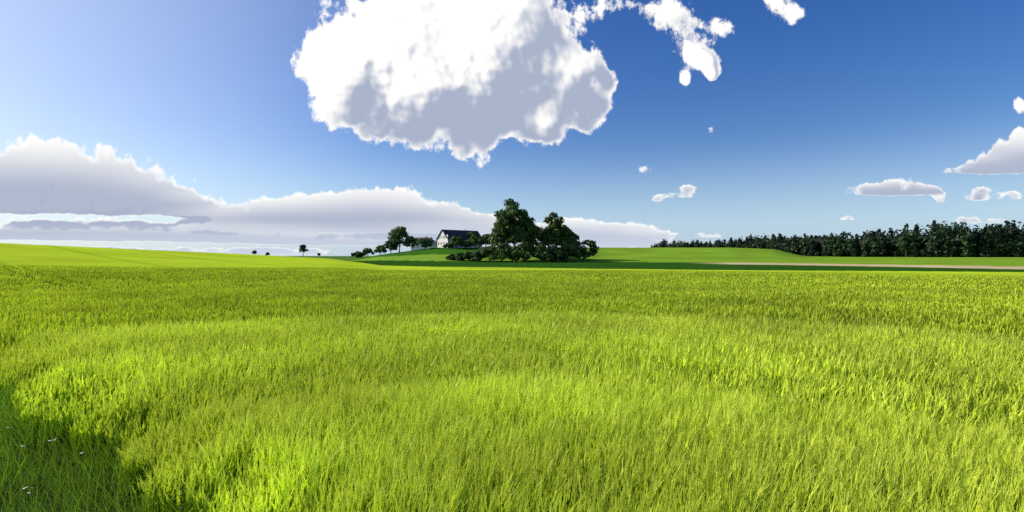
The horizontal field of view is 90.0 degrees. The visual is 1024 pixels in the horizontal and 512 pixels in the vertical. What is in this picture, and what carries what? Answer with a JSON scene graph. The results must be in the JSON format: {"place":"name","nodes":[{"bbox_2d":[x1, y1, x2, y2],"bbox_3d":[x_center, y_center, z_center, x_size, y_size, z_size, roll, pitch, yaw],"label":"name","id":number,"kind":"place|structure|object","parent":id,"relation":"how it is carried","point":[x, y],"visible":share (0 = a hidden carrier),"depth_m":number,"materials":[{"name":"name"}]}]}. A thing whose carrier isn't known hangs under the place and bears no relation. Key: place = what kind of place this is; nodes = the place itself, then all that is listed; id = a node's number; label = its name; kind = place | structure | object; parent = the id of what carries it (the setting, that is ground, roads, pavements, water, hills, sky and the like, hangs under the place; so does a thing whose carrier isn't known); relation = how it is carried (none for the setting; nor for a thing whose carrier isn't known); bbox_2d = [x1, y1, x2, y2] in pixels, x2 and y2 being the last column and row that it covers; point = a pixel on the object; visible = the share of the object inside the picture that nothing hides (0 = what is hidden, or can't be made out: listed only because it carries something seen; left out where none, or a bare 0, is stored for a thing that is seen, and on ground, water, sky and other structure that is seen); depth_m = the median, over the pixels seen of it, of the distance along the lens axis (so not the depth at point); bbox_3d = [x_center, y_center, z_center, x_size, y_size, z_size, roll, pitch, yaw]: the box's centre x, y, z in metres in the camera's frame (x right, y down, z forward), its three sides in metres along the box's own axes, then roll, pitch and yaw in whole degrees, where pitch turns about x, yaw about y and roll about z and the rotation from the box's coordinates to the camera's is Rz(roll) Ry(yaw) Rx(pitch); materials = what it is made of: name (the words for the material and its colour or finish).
{"place":"outdoors","nodes":[
{"label":"outdoors","id":0,"kind":"place"},
{"bbox_2d":[0,351,230,511],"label":"track grass","id":1,"kind":"structure","parent":0,"point":[5,438],"depth_m":7.75,"materials":[{"name":"green plant"}]},
{"bbox_2d":[0,264,1023,511],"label":"barley field","id":2,"kind":"structure","parent":0,"point":[424,390],"depth_m":10.05,"materials":[{"name":"green plant"}]},
{"bbox_2d":[0,0,1023,254],"bbox_3d":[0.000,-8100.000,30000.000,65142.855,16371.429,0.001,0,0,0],"label":"cloud","id":3,"kind":"structure","parent":0,"point":[466,78],"depth_m":30000.00,"materials":[{"name":"white"}]},
{"bbox_2d":[0,243,1023,511],"bbox_3d":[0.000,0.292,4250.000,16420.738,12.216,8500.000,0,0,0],"label":"ground","id":4,"kind":"structure","parent":0,"point":[600,259],"depth_m":118.81,"materials":[{"name":"green plant"}]},
{"bbox_2d":[3,406,82,492],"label":"daisies","id":5,"kind":"object","parent":4,"relation":"on","point":[50,450],"visible":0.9,"depth_m":8.20,"materials":[{"name":"white plant"}]},
{"bbox_2d":[299,244,308,256],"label":"tree","id":6,"kind":"object","parent":4,"relation":"on","point":[302,248],"visible":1,"depth_m":305.11,"materials":[{"name":"green plant"}]},
{"bbox_2d":[351,251,363,258],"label":"farm tree","id":7,"kind":"object","parent":4,"relation":"on","point":[357,254],"visible":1,"depth_m":286.87,"materials":[{"name":"green plant"}]},
{"bbox_2d":[362,248,374,255],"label":"farm tree","id":8,"kind":"object","parent":4,"relation":"on","point":[365,251],"visible":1,"depth_m":288.86,"materials":[{"name":"green plant"}]},
{"bbox_2d":[374,245,386,254],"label":"farm tree","id":9,"kind":"object","parent":4,"relation":"on","point":[380,249],"visible":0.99,"depth_m":288.25,"materials":[{"name":"green plant"}]},
{"bbox_2d":[383,240,397,253],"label":"farm tree","id":10,"kind":"object","parent":4,"relation":"on","point":[391,245],"visible":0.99,"depth_m":290.31,"materials":[{"name":"green plant"}]},
{"bbox_2d":[387,226,408,251],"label":"farm tree","id":11,"kind":"object","parent":4,"relation":"on","point":[396,234],"visible":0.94,"depth_m":294.82,"materials":[{"name":"green plant"}]},
{"bbox_2d":[402,236,418,250],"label":"farm tree","id":12,"kind":"object","parent":4,"relation":"on","point":[409,240],"visible":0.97,"depth_m":292.08,"materials":[{"name":"green plant"}]},
{"bbox_2d":[410,236,432,250],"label":"farm house","id":13,"kind":"structure","parent":4,"relation":"on","point":[418,247],"depth_m":326.44,"materials":[{"name":"white paint"}]},
{"bbox_2d":[417,238,433,247],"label":"farm tree","id":14,"kind":"object","parent":4,"relation":"on","point":[426,242],"visible":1,"depth_m":285.42,"materials":[{"name":"green plant"}]},
{"bbox_2d":[429,240,436,247],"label":"farm annex","id":15,"kind":"object","parent":4,"relation":"on","point":[434,244],"visible":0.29,"depth_m":311.95,"materials":[{"name":"white paint"}]},
{"bbox_2d":[442,243,452,248],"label":"farm tree","id":16,"kind":"object","parent":4,"relation":"on","point":[448,245],"visible":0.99,"depth_m":279.84,"materials":[{"name":"green plant"}]},
{"bbox_2d":[445,254,455,259],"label":"copse shrub","id":17,"kind":"object","parent":4,"relation":"on","point":[451,257],"visible":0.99,"depth_m":223.45,"materials":[{"name":"green plant"}]},
{"bbox_2d":[450,236,463,248],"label":"farm tree","id":18,"kind":"object","parent":4,"relation":"on","point":[456,241],"visible":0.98,"depth_m":281.24,"materials":[{"name":"green plant"}]},
{"bbox_2d":[436,229,481,247],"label":"farm house","id":19,"kind":"structure","parent":4,"relation":"on","point":[443,237],"depth_m":292.86,"materials":[{"name":"white paint"}]},
{"bbox_2d":[454,252,464,260],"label":"copse shrub","id":20,"kind":"object","parent":4,"relation":"on","point":[459,256],"visible":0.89,"depth_m":221.53,"materials":[{"name":"green plant"}]},
{"bbox_2d":[461,240,471,247],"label":"farm tree","id":21,"kind":"object","parent":4,"relation":"on","point":[467,243],"visible":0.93,"depth_m":282.38,"materials":[{"name":"green plant"}]},
{"bbox_2d":[463,251,474,260],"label":"copse shrub","id":22,"kind":"object","parent":4,"relation":"on","point":[468,255],"visible":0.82,"depth_m":220.02,"materials":[{"name":"green plant"}]},
{"bbox_2d":[464,231,478,237],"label":"farm tree","id":23,"kind":"object","parent":4,"relation":"on","point":[469,234],"visible":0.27,"depth_m":296.59,"materials":[{"name":"green plant"}]},
{"bbox_2d":[468,234,478,242],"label":"young tree","id":24,"kind":"object","parent":4,"relation":"on","point":[473,238],"visible":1,"depth_m":259.98,"materials":[{"name":"green plant"}]},
{"bbox_2d":[471,250,486,260],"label":"copse shrub","id":25,"kind":"object","parent":4,"relation":"on","point":[476,253],"visible":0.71,"depth_m":217.19,"materials":[{"name":"green plant"}]},
{"bbox_2d":[472,237,487,246],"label":"farm tree","id":26,"kind":"object","parent":4,"relation":"on","point":[481,241],"visible":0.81,"depth_m":288.03,"materials":[{"name":"green plant"}]},
{"bbox_2d":[479,234,490,246],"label":"farm tree","id":27,"kind":"object","parent":4,"relation":"on","point":[485,236],"visible":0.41,"depth_m":297.39,"materials":[{"name":"green plant"}]},
{"bbox_2d":[478,246,500,261],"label":"copse shrub","id":28,"kind":"object","parent":4,"relation":"on","point":[484,250],"visible":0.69,"depth_m":216.56,"materials":[{"name":"green plant"}]},
{"bbox_2d":[486,241,511,261],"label":"copse shrub","id":29,"kind":"object","parent":4,"relation":"on","point":[501,250],"visible":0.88,"depth_m":214.90,"materials":[{"name":"green plant"}]},
{"bbox_2d":[503,248,522,260],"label":"copse shrub","id":30,"kind":"object","parent":4,"relation":"on","point":[514,253],"visible":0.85,"depth_m":212.32,"materials":[{"name":"green plant"}]},
{"bbox_2d":[487,198,540,260],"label":"copse tree","id":31,"kind":"object","parent":4,"relation":"on","point":[513,224],"visible":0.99,"depth_m":220.22,"materials":[{"name":"green plant"}]},
{"bbox_2d":[509,242,540,261],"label":"copse shrub","id":32,"kind":"object","parent":4,"relation":"on","point":[523,248],"visible":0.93,"depth_m":212.38,"materials":[{"name":"green plant"}]},
{"bbox_2d":[522,227,546,257],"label":"copse tree","id":33,"kind":"object","parent":4,"relation":"on","point":[536,242],"visible":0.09,"depth_m":233.18,"materials":[{"name":"green plant"}]},
{"bbox_2d":[532,242,559,261],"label":"copse shrub","id":34,"kind":"object","parent":4,"relation":"on","point":[541,246],"visible":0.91,"depth_m":211.59,"materials":[{"name":"green plant"}]},
{"bbox_2d":[544,247,568,261],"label":"copse shrub","id":35,"kind":"object","parent":4,"relation":"on","point":[561,254],"visible":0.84,"depth_m":211.47,"materials":[{"name":"green plant"}]},
{"bbox_2d":[537,212,579,247],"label":"copse tree","id":36,"kind":"object","parent":4,"relation":"on","point":[556,232],"visible":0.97,"depth_m":225.96,"materials":[{"name":"green plant"}]},
{"bbox_2d":[556,242,582,259],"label":"copse bush","id":37,"kind":"object","parent":4,"relation":"on","point":[572,249],"visible":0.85,"depth_m":215.21,"materials":[{"name":"green plant"}]},
{"bbox_2d":[564,240,598,259],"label":"copse bush","id":38,"kind":"object","parent":4,"relation":"on","point":[593,249],"visible":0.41,"depth_m":221.08,"materials":[{"name":"green plant"}]},
{"bbox_2d":[649,220,1023,256],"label":"forest trees","id":39,"kind":"object","parent":4,"relation":"on","point":[950,241],"visible":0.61,"depth_m":373.29,"materials":[{"name":"green plant"}]},
{"bbox_2d":[665,234,1023,256],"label":"trunks","id":40,"kind":"object","parent":4,"relation":"on","point":[822,241],"visible":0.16,"depth_m":381.66,"materials":[{"name":"green"}]},
{"bbox_2d":[0,0,1023,255],"label":"sky","id":41,"kind":"structure","parent":0,"point":[826,104],"materials":[{"name":"blue"}]}
]}

